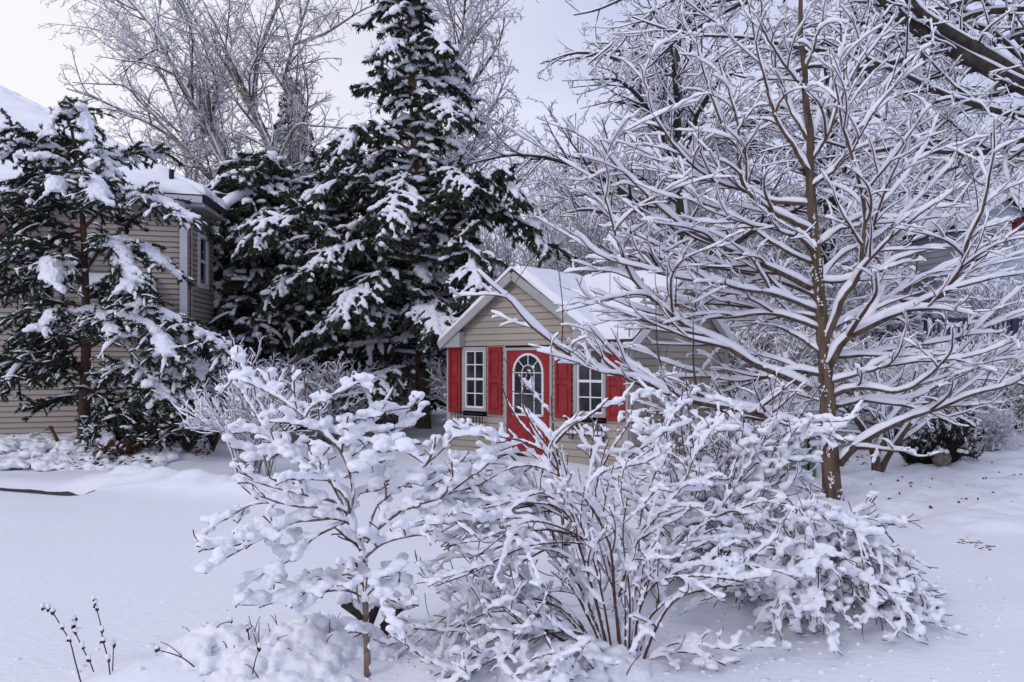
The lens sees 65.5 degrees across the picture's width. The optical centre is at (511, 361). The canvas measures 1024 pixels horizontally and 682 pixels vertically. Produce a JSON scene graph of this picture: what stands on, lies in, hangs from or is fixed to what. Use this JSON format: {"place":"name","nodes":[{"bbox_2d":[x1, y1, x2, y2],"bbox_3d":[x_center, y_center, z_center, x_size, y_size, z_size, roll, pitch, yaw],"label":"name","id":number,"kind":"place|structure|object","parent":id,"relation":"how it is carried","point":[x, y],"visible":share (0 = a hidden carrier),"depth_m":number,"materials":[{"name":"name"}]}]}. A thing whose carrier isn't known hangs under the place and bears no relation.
{"place":"outdoors","nodes":[
{"label":"outdoors","id":0,"kind":"place"},
{"bbox_2d":[0,488,94,495],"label":"driveway","id":1,"kind":"structure","parent":0,"point":[66,493],"depth_m":10.29,"materials":[{"name":"grey asphalt"}]},
{"bbox_2d":[0,395,1023,681],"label":"ground","id":2,"kind":"structure","parent":0,"point":[120,543],"depth_m":6.16,"materials":[{"name":"white snow"}]},
{"bbox_2d":[40,602,80,681],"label":"dried flower","id":3,"kind":"object","parent":2,"relation":"on","point":[52,612],"visible":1,"depth_m":3.90,"materials":[{"name":"brown plant"}]},
{"bbox_2d":[71,614,93,671],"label":"dried flower","id":4,"kind":"object","parent":2,"relation":"on","point":[75,631],"visible":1,"depth_m":4.00,"materials":[{"name":"brown plant"}]},
{"bbox_2d":[0,432,201,470],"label":"ground cover snow","id":5,"kind":"structure","parent":2,"relation":"on","point":[34,447],"depth_m":12.24,"materials":[{"name":"white snow"}]},
{"bbox_2d":[43,426,80,450],"bbox_3d":[-7.111,1.290,12.597,0.608,0.547,0.294,0,0,0],"label":"goose ornament","id":6,"kind":"object","parent":5,"relation":"on","point":[75,447],"visible":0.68,"depth_m":12.55,"materials":[{"name":"metal"}]},
{"bbox_2d":[78,415,135,444],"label":"evergreen shrub","id":7,"kind":"object","parent":5,"relation":"on","point":[118,434],"visible":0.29,"depth_m":12.46,"materials":[{"name":"green plant"}]},
{"bbox_2d":[96,438,142,456],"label":"evergreen shrub","id":8,"kind":"object","parent":5,"relation":"on","point":[116,449],"visible":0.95,"depth_m":12.21,"materials":[{"name":"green plant"}]},
{"bbox_2d":[110,413,171,447],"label":"evergreen shrub","id":9,"kind":"object","parent":5,"relation":"on","point":[149,432],"visible":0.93,"depth_m":12.40,"materials":[{"name":"green plant"}]},
{"bbox_2d":[92,594,110,674],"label":"dried flower","id":10,"kind":"object","parent":2,"relation":"on","point":[101,630],"visible":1,"depth_m":3.90,"materials":[{"name":"brown plant"}]},
{"bbox_2d":[3,438,214,468],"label":"leaf litter","id":11,"kind":"object","parent":2,"relation":"on","point":[148,461],"visible":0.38,"depth_m":12.09,"materials":[{"name":"brown plant"}]},
{"bbox_2d":[110,639,115,670],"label":"dried flower","id":12,"kind":"object","parent":2,"relation":"on","point":[113,642],"visible":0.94,"depth_m":3.95,"materials":[{"name":"white plant"}]},
{"bbox_2d":[0,85,232,434],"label":"house","id":13,"kind":"structure","parent":2,"relation":"on","point":[26,113],"depth_m":15.89,"materials":[{"name":"beige plastic"}]},
{"bbox_2d":[197,232,208,289],"bbox_3d":[-6.585,-2.125,16.948,0.075,1.150,0.700,0,0,-5],"label":"window","id":14,"kind":"structure","parent":13,"relation":"in","point":[203,245],"depth_m":16.98,"materials":[{"name":"white glass"}]},
{"bbox_2d":[197,348,209,387],"bbox_3d":[-6.587,0.600,16.973,0.075,2.000,0.850,0,0,-5],"label":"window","id":15,"kind":"structure","parent":13,"relation":"in","point":[199,348],"depth_m":16.98,"materials":[{"name":"grey glass"}]},
{"bbox_2d":[119,425,133,442],"bbox_3d":[-6.007,1.262,12.400,0.240,0.546,0.234,0,0,0],"label":"path light","id":16,"kind":"object","parent":2,"relation":"on","point":[128,428],"visible":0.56,"depth_m":12.35,"materials":[{"name":"black metal"}]},
{"bbox_2d":[0,95,257,459],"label":"cedar tree","id":17,"kind":"object","parent":2,"relation":"on","point":[76,186],"visible":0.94,"depth_m":12.40,"materials":[{"name":"green plant"}]},
{"bbox_2d":[37,0,267,209],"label":"birch tree","id":18,"kind":"object","parent":2,"relation":"on","point":[124,26],"visible":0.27,"depth_m":30.67,"materials":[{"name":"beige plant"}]},
{"bbox_2d":[58,0,260,203],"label":"birch tree","id":19,"kind":"object","parent":2,"relation":"on","point":[207,126],"visible":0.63,"depth_m":25.40,"materials":[{"name":"beige plant"}]},
{"bbox_2d":[140,409,182,440],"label":"evergreen shrub","id":20,"kind":"object","parent":2,"relation":"on","point":[145,421],"visible":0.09,"depth_m":12.82,"materials":[{"name":"green plant"}]},
{"bbox_2d":[154,644,194,666],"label":"dried flower","id":21,"kind":"object","parent":2,"relation":"on","point":[157,647],"visible":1,"depth_m":3.90,"materials":[{"name":"brown plant"}]},
{"bbox_2d":[157,412,217,452],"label":"evergreen shrub","id":22,"kind":"object","parent":2,"relation":"on","point":[196,438],"visible":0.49,"depth_m":12.78,"materials":[{"name":"green plant"}]},
{"bbox_2d":[186,389,242,451],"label":"evergreen shrub","id":23,"kind":"object","parent":2,"relation":"on","point":[213,443],"visible":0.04,"depth_m":13.54,"materials":[{"name":"green plant"}]},
{"bbox_2d":[160,622,286,674],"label":"snowy plant","id":24,"kind":"object","parent":2,"relation":"on","point":[195,645],"visible":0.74,"depth_m":4.04,"materials":[{"name":"white plant"}]},
{"bbox_2d":[216,615,232,627],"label":"dried flower","id":25,"kind":"object","parent":24,"relation":"on","point":[230,618],"visible":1,"depth_m":4.09,"materials":[{"name":"white plant"}]},
{"bbox_2d":[245,621,249,639],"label":"dried flower","id":26,"kind":"object","parent":24,"relation":"on","point":[247,623],"visible":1,"depth_m":4.10,"materials":[{"name":"white plant"}]},
{"bbox_2d":[168,330,329,476],"bbox_3d":[-3.501,0.585,10.511,1.747,2.069,2.697,0,0,-32],"label":"bush","id":27,"kind":"object","parent":2,"relation":"on","point":[220,423],"visible":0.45,"depth_m":10.54,"materials":[{"name":"white plant"}]},
{"bbox_2d":[199,348,301,423],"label":"bush","id":28,"kind":"object","parent":2,"relation":"on","point":[223,372],"visible":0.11,"depth_m":15.13,"materials":[{"name":"white plant"}]},
{"bbox_2d":[150,0,378,217],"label":"birch tree","id":29,"kind":"object","parent":2,"relation":"on","point":[250,99],"visible":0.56,"depth_m":24.64,"materials":[{"name":"beige plant"}]},
{"bbox_2d":[189,147,355,428],"bbox_3d":[-6.236,-1.551,19.735,5.656,7.304,5.710,0,0,-32],"label":"spruce tree","id":30,"kind":"object","parent":2,"relation":"on","point":[246,187],"visible":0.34,"depth_m":18.18,"materials":[{"name":"green plant"}]},
{"bbox_2d":[211,635,353,681],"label":"snowy plant","id":31,"kind":"object","parent":2,"relation":"on","point":[285,660],"visible":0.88,"depth_m":3.92,"materials":[{"name":"white plant"}]},
{"bbox_2d":[252,642,261,673],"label":"dried flower","id":32,"kind":"object","parent":31,"relation":"on","point":[259,645],"visible":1,"depth_m":3.85,"materials":[{"name":"brown plant"}]},
{"bbox_2d":[270,76,316,175],"bbox_3d":[-7.896,-4.363,28.917,6.633,12.125,6.657,0,0,0],"label":"spruce tree","id":33,"kind":"object","parent":2,"relation":"on","point":[280,114],"visible":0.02,"depth_m":28.85,"materials":[{"name":"grey plant"}]},
{"bbox_2d":[249,613,357,659],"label":"snowy plant","id":34,"kind":"object","parent":2,"relation":"on","point":[312,633],"visible":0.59,"depth_m":4.13,"materials":[{"name":"white plant"}]},
{"bbox_2d":[273,351,379,443],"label":"bush","id":35,"kind":"object","parent":2,"relation":"on","point":[315,382],"visible":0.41,"depth_m":15.35,"materials":[{"name":"white plant"}]},
{"bbox_2d":[236,147,456,427],"bbox_3d":[-4.088,-1.860,20.113,5.979,7.120,6.388,0,0,0],"label":"spruce tree","id":36,"kind":"object","parent":2,"relation":"on","point":[347,214],"visible":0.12,"depth_m":18.75,"materials":[{"name":"green plant"}]},
{"bbox_2d":[193,345,506,677],"bbox_3d":[-0.816,0.789,4.052,1.554,1.750,1.000,0,0,-11],"label":"ornamental tree","id":37,"kind":"object","parent":2,"relation":"on","point":[346,575],"visible":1,"depth_m":3.96,"materials":[{"name":"grey plant"}]},
{"bbox_2d":[328,612,404,661],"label":"snowy plant","id":38,"kind":"object","parent":2,"relation":"on","point":[380,651],"visible":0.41,"depth_m":4.25,"materials":[{"name":"white plant"}]},
{"bbox_2d":[336,590,415,634],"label":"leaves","id":39,"kind":"object","parent":2,"relation":"on","point":[343,598],"visible":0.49,"depth_m":4.52,"materials":[{"name":"brown plant"}]},
{"bbox_2d":[326,338,444,429],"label":"bush","id":40,"kind":"object","parent":2,"relation":"on","point":[393,418],"visible":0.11,"depth_m":18.20,"materials":[{"name":"white plant"}]},
{"bbox_2d":[229,0,577,428],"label":"spruce tree","id":41,"kind":"object","parent":2,"relation":"on","point":[398,204],"visible":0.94,"depth_m":16.65,"materials":[{"name":"green plant"}]},
{"bbox_2d":[394,292,446,417],"bbox_3d":[-3.018,-0.953,22.830,5.266,5.513,4.988,0,0,0],"label":"spruce tree","id":42,"kind":"object","parent":2,"relation":"on","point":[433,404],"visible":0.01,"depth_m":21.28,"materials":[{"name":"green plant"}]},
{"bbox_2d":[421,357,446,422],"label":"bush","id":43,"kind":"object","parent":2,"relation":"on","point":[440,378],"visible":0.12,"depth_m":17.17,"materials":[{"name":"white plant"}]},
{"bbox_2d":[357,0,548,408],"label":"bare tree","id":44,"kind":"object","parent":2,"relation":"on","point":[463,47],"visible":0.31,"depth_m":26.67,"materials":[{"name":"grey plant"}]},
{"bbox_2d":[450,189,537,312],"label":"bare thicket","id":45,"kind":"object","parent":2,"relation":"on","point":[488,240],"visible":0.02,"depth_m":33.78,"materials":[{"name":"grey wood"}]},
{"bbox_2d":[444,615,560,675],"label":"snowy plant","id":46,"kind":"object","parent":2,"relation":"on","point":[462,642],"visible":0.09,"depth_m":4.15,"materials":[{"name":"white plant"}]},
{"bbox_2d":[477,191,561,282],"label":"bare thicket","id":47,"kind":"object","parent":2,"relation":"on","point":[500,233],"visible":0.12,"depth_m":28.46,"materials":[{"name":"grey wood"}]},
{"bbox_2d":[499,168,610,275],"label":"bare thicket","id":48,"kind":"object","parent":2,"relation":"on","point":[563,240],"visible":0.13,"depth_m":25.91,"materials":[{"name":"grey wood"}]},
{"bbox_2d":[483,617,650,681],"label":"snowy plant","id":49,"kind":"object","parent":2,"relation":"on","point":[631,667],"visible":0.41,"depth_m":4.04,"materials":[{"name":"white plant"}]},
{"bbox_2d":[510,112,631,275],"bbox_3d":[2.502,-3.999,32.321,5.079,10.905,5.501,0,0,-16],"label":"bare thicket","id":50,"kind":"object","parent":2,"relation":"on","point":[545,216],"visible":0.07,"depth_m":32.33,"materials":[{"name":"white wood"}]},
{"bbox_2d":[437,265,735,469],"bbox_3d":[1.404,0.057,14.372,4.050,3.325,3.746,0,0,40],"label":"playhouse","id":51,"kind":"object","parent":2,"relation":"on","point":[477,341],"visible":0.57,"depth_m":13.12,"materials":[{"name":"beige wood"}]},
{"bbox_2d":[462,347,487,411],"bbox_3d":[-0.646,0.305,13.875,0.562,1.110,0.072,0,0,40],"label":"window","id":52,"kind":"structure","parent":51,"relation":"in","point":[474,359],"depth_m":13.87,"materials":[{"name":"white glass"}]},
{"bbox_2d":[507,350,548,454],"bbox_3d":[0.271,0.677,13.115,0.905,1.725,0.055,0,0,40],"label":"door","id":53,"kind":"structure","parent":51,"relation":"in","point":[519,361],"depth_m":13.13,"materials":[{"name":"red paint"}]},
{"bbox_2d":[573,345,606,417],"bbox_3d":[1.213,0.305,12.337,0.595,1.110,0.071,0,0,40],"label":"window","id":54,"kind":"structure","parent":51,"relation":"in","point":[589,386],"depth_m":12.37,"materials":[{"name":"white glass"}]},
{"bbox_2d":[373,358,804,681],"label":"bush","id":55,"kind":"object","parent":2,"relation":"on","point":[472,511],"visible":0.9,"depth_m":4.21,"materials":[{"name":"white plant"}]},
{"bbox_2d":[550,157,663,275],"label":"bare thicket","id":56,"kind":"object","parent":2,"relation":"on","point":[600,240],"visible":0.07,"depth_m":27.11,"materials":[{"name":"white wood"}]},
{"bbox_2d":[518,2,804,268],"bbox_3d":[5.664,-7.170,33.080,12.894,17.798,13.865,0,0,-45],"label":"oak tree","id":57,"kind":"object","parent":2,"relation":"on","point":[588,161],"visible":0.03,"depth_m":32.44,"materials":[{"name":"white plant"}]},
{"bbox_2d":[611,116,726,262],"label":"bare thicket","id":58,"kind":"object","parent":2,"relation":"on","point":[651,176],"visible":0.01,"depth_m":28.77,"materials":[{"name":"white wood"}]},
{"bbox_2d":[608,235,771,306],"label":"bush","id":59,"kind":"object","parent":2,"relation":"on","point":[613,249],"visible":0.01,"depth_m":20.55,"materials":[{"name":"white plant"}]},
{"bbox_2d":[660,158,754,271],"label":"bare thicket","id":60,"kind":"object","parent":2,"relation":"on","point":[727,193],"visible":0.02,"depth_m":33.48,"materials":[{"name":"white wood"}]},
{"bbox_2d":[632,225,787,276],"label":"bush","id":61,"kind":"object","parent":2,"relation":"on","point":[724,258],"visible":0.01,"depth_m":26.41,"materials":[{"name":"white plant"}]},
{"bbox_2d":[635,358,819,491],"bbox_3d":[2.473,0.807,9.524,2.254,1.704,2.043,0,0,0],"label":"bush","id":62,"kind":"object","parent":2,"relation":"on","point":[781,430],"visible":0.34,"depth_m":9.21,"materials":[{"name":"white plant"}]},
{"bbox_2d":[444,0,1011,286],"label":"oak tree","id":63,"kind":"object","parent":2,"relation":"on","point":[675,70],"visible":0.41,"depth_m":19.51,"materials":[{"name":"white plant"}]},
{"bbox_2d":[598,365,863,612],"bbox_3d":[1.470,0.898,5.559,1.887,1.766,1.428,0,0,0],"label":"bush","id":64,"kind":"object","parent":2,"relation":"on","point":[761,471],"visible":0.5,"depth_m":5.44,"materials":[{"name":"white plant"}]},
{"bbox_2d":[449,0,1023,499],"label":"maple tree","id":65,"kind":"object","parent":2,"relation":"on","point":[667,314],"visible":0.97,"depth_m":8.09,"materials":[{"name":"white plant"}]},
{"bbox_2d":[1009,184,1023,230],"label":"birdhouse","id":66,"kind":"object","parent":65,"relation":"hanging from","point":[1017,222],"visible":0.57,"depth_m":8.66,"materials":[{"name":"red wood"}]},
{"bbox_2d":[694,183,822,270],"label":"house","id":67,"kind":"structure","parent":2,"relation":"on","point":[791,195],"depth_m":31.22,"materials":[{"name":"grey"}]},
{"bbox_2d":[716,287,805,398],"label":"bush","id":68,"kind":"object","parent":2,"relation":"on","point":[745,329],"visible":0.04,"depth_m":16.20,"materials":[{"name":"white plant"}]},
{"bbox_2d":[666,235,863,372],"bbox_3d":[5.846,-0.704,19.848,5.175,4.473,4.604,0,0,30],"label":"bush","id":69,"kind":"object","parent":2,"relation":"on","point":[792,290],"visible":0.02,"depth_m":18.63,"materials":[{"name":"white plant"}]},
{"bbox_2d":[730,158,804,202],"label":"bare thicket","id":70,"kind":"object","parent":2,"relation":"on","point":[785,177],"visible":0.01,"depth_m":36.21,"materials":[{"name":"white wood"}]},
{"bbox_2d":[725,378,818,454],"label":"bush","id":71,"kind":"object","parent":2,"relation":"on","point":[807,409],"visible":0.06,"depth_m":11.77,"materials":[{"name":"white plant"}]},
{"bbox_2d":[564,0,1023,241],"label":"oak tree","id":72,"kind":"object","parent":2,"relation":"on","point":[954,41],"visible":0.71,"depth_m":11.50,"materials":[{"name":"white plant"}]},
{"bbox_2d":[774,422,818,476],"bbox_3d":[3.850,1.161,10.600,0.626,0.792,0.510,0,0,0],"label":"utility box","id":73,"kind":"object","parent":2,"relation":"on","point":[809,466],"visible":0.03,"depth_m":10.38,"materials":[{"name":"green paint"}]},
{"bbox_2d":[726,307,868,398],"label":"bush","id":74,"kind":"object","parent":2,"relation":"on","point":[795,349],"visible":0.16,"depth_m":14.99,"materials":[{"name":"white plant"}]},
{"bbox_2d":[764,358,858,434],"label":"bush","id":75,"kind":"object","parent":2,"relation":"on","point":[814,380],"visible":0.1,"depth_m":13.16,"materials":[{"name":"white plant"}]},
{"bbox_2d":[816,439,820,477],"bbox_3d":[3.945,1.257,10.202,0.111,0.618,0.108,0,0,0],"label":"marker post","id":76,"kind":"object","parent":2,"relation":"on","point":[818,471],"visible":0.09,"depth_m":10.17,"materials":[{"name":"white"}]},
{"bbox_2d":[670,483,967,655],"bbox_3d":[1.981,1.326,5.054,2.005,1.142,1.623,0,0,0],"label":"bush","id":77,"kind":"object","parent":2,"relation":"on","point":[836,559],"visible":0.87,"depth_m":4.77,"materials":[{"name":"white plant"}]},
{"bbox_2d":[724,227,915,333],"bbox_3d":[9.907,-1.675,25.715,5.573,5.414,6.264,0,0,26],"label":"bush","id":78,"kind":"object","parent":2,"relation":"on","point":[898,239],"depth_m":23.65,"materials":[{"name":"white plant"}]},
{"bbox_2d":[740,235,929,389],"bbox_3d":[7.892,-0.988,20.276,4.604,4.473,5.175,0,0,18],"label":"bush","id":79,"kind":"object","parent":2,"relation":"on","point":[860,297],"visible":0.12,"depth_m":19.24,"materials":[{"name":"white plant"}]},
{"bbox_2d":[659,0,1023,305],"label":"oak tree","id":80,"kind":"object","parent":2,"relation":"on","point":[829,250],"visible":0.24,"depth_m":23.17,"materials":[{"name":"white plant"}]},
{"bbox_2d":[805,318,937,427],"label":"bush","id":81,"kind":"object","parent":2,"relation":"on","point":[861,347],"visible":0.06,"depth_m":14.15,"materials":[{"name":"white plant"}]},
{"bbox_2d":[806,222,941,344],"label":"bush","id":82,"kind":"object","parent":2,"relation":"on","point":[901,327],"visible":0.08,"depth_m":25.87,"materials":[{"name":"white plant"}]},
{"bbox_2d":[746,302,1023,471],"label":"garden tree","id":83,"kind":"object","parent":2,"relation":"on","point":[904,433],"visible":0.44,"depth_m":10.66,"materials":[{"name":"white wood"}]},
{"bbox_2d":[819,194,957,341],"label":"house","id":84,"kind":"structure","parent":2,"relation":"on","point":[894,225],"depth_m":27.82,"materials":[{"name":"grey"}]},
{"bbox_2d":[760,0,1023,255],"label":"oak tree","id":85,"kind":"object","parent":2,"relation":"on","point":[939,120],"visible":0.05,"depth_m":29.22,"materials":[{"name":"white plant"}]},
{"bbox_2d":[838,346,945,446],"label":"bush","id":86,"kind":"object","parent":2,"relation":"on","point":[868,416],"visible":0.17,"depth_m":13.14,"materials":[{"name":"white plant"}]},
{"bbox_2d":[791,445,1022,508],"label":"twig litter","id":87,"kind":"object","parent":2,"relation":"on","point":[930,507],"visible":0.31,"depth_m":9.79,"materials":[{"name":"brown wood"}]},
{"bbox_2d":[805,186,1023,350],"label":"house","id":88,"kind":"structure","parent":2,"relation":"on","point":[934,258],"depth_m":24.39,"materials":[{"name":"grey"}]},
{"bbox_2d":[980,225,1011,253],"bbox_3d":[14.711,-3.710,24.215,1.100,0.820,0.043,0,0,-11],"label":"window","id":89,"kind":"structure","parent":88,"relation":"in","point":[1008,228],"depth_m":24.24,"materials":[{"name":"grey glass"}]},
{"bbox_2d":[873,399,987,465],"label":"juniper bush","id":90,"kind":"object","parent":2,"relation":"on","point":[953,440],"visible":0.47,"depth_m":11.09,"materials":[{"name":"green plant"}]},
{"bbox_2d":[931,448,951,466],"bbox_3d":[5.876,1.327,10.900,0.250,0.294,0.250,0,0,0],"label":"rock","id":91,"kind":"object","parent":2,"relation":"on","point":[939,459],"visible":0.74,"depth_m":10.81,"materials":[{"name":"stone"}]},
{"bbox_2d":[906,327,1012,398],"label":"bush","id":92,"kind":"object","parent":2,"relation":"on","point":[934,346],"visible":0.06,"depth_m":14.93,"materials":[{"name":"white plant"}]},
{"bbox_2d":[902,248,1023,347],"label":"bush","id":93,"kind":"object","parent":2,"relation":"on","point":[978,300],"visible":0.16,"depth_m":20.99,"materials":[{"name":"white plant"}]},
{"bbox_2d":[908,362,1020,441],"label":"bush","id":94,"kind":"object","parent":2,"relation":"on","point":[974,385],"visible":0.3,"depth_m":12.52,"materials":[{"name":"white plant"}]},
{"bbox_2d":[908,148,1021,197],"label":"bare thicket","id":95,"kind":"object","parent":2,"relation":"on","point":[974,179],"visible":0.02,"depth_m":34.85,"materials":[{"name":"white wood"}]},
{"bbox_2d":[924,317,1023,410],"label":"fence","id":96,"kind":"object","parent":2,"relation":"on","point":[1014,326],"depth_m":18.53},
{"bbox_2d":[957,537,995,550],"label":"leaf litter","id":97,"kind":"object","parent":2,"relation":"on","point":[977,543],"visible":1,"depth_m":6.96,"materials":[{"name":"plant"}]},
{"bbox_2d":[960,403,1023,450],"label":"bush","id":98,"kind":"object","parent":2,"relation":"on","point":[998,431],"visible":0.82,"depth_m":11.79,"materials":[{"name":"white plant"}]},
{"bbox_2d":[962,326,1023,433],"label":"bush","id":99,"kind":"object","parent":2,"relation":"on","point":[1015,388],"visible":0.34,"depth_m":13.06,"materials":[{"name":"white plant"}]},
{"bbox_2d":[977,331,1011,343],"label":"bush","id":100,"kind":"object","parent":2,"relation":"on","point":[990,336],"depth_m":17.05,"materials":[{"name":"white plant"}]},
{"bbox_2d":[1004,325,1023,370],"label":"bush","id":101,"kind":"object","parent":2,"relation":"on","point":[1009,337],"visible":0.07,"depth_m":14.87,"materials":[{"name":"white plant"}]},
{"bbox_2d":[0,0,1023,313],"label":"sky","id":102,"kind":"structure","parent":0,"point":[30,68],"materials":[{"name":"white"}]}
]}

